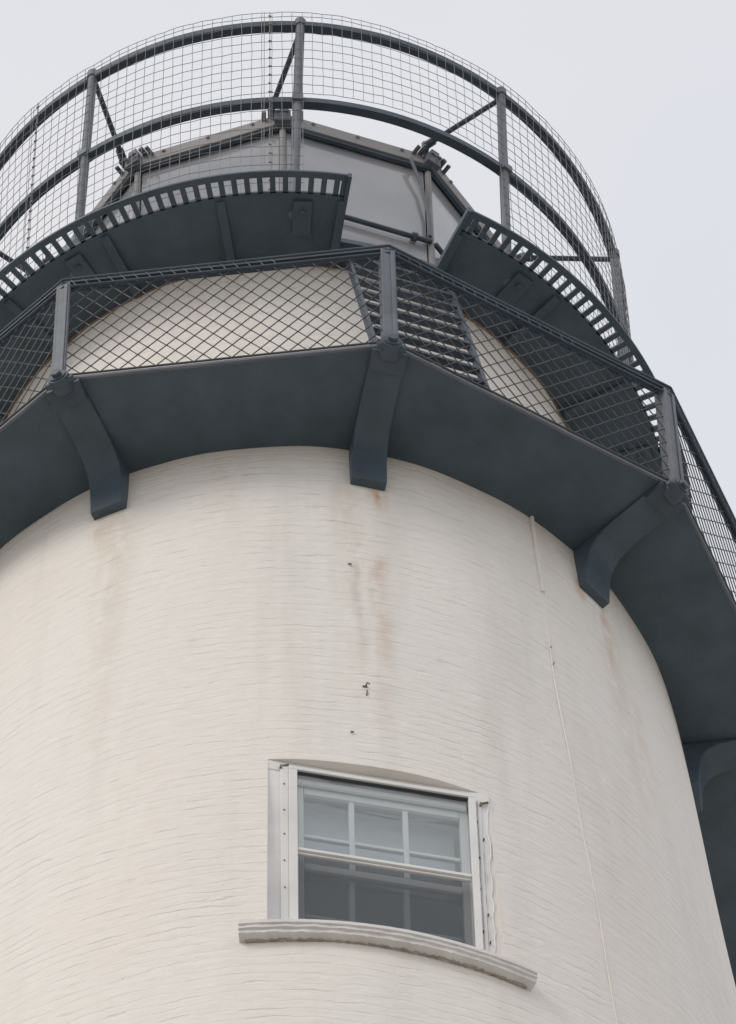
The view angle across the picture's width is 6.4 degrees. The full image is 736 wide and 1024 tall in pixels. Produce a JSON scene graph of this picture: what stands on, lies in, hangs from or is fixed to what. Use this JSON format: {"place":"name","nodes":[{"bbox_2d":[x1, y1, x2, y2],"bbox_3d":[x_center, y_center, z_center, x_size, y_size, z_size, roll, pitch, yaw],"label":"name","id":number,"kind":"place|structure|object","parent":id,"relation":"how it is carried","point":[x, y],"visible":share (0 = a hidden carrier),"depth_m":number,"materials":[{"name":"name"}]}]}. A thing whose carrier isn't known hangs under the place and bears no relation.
{"place":"outdoors","nodes":[
{"label":"outdoors","id":0,"kind":"place"},
{"bbox_2d":[0,12,735,1023],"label":"lighthouse","id":1,"kind":"object","parent":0,"point":[366,626],"visible":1,"depth_m":31.08,"materials":[{"name":"paint"}]},
{"bbox_2d":[238,760,537,990],"bbox_3d":[0.050,1.579,28.173,1.282,1.661,0.442,9,-62,-6],"label":"window","id":2,"kind":"structure","parent":1,"relation":"in","point":[353,821],"depth_m":28.39,"materials":[{"name":"white paint"}]},
{"bbox_2d":[0,0,735,600],"label":"sky","id":3,"kind":"structure","parent":0,"point":[642,93],"materials":[{"name":"white"}]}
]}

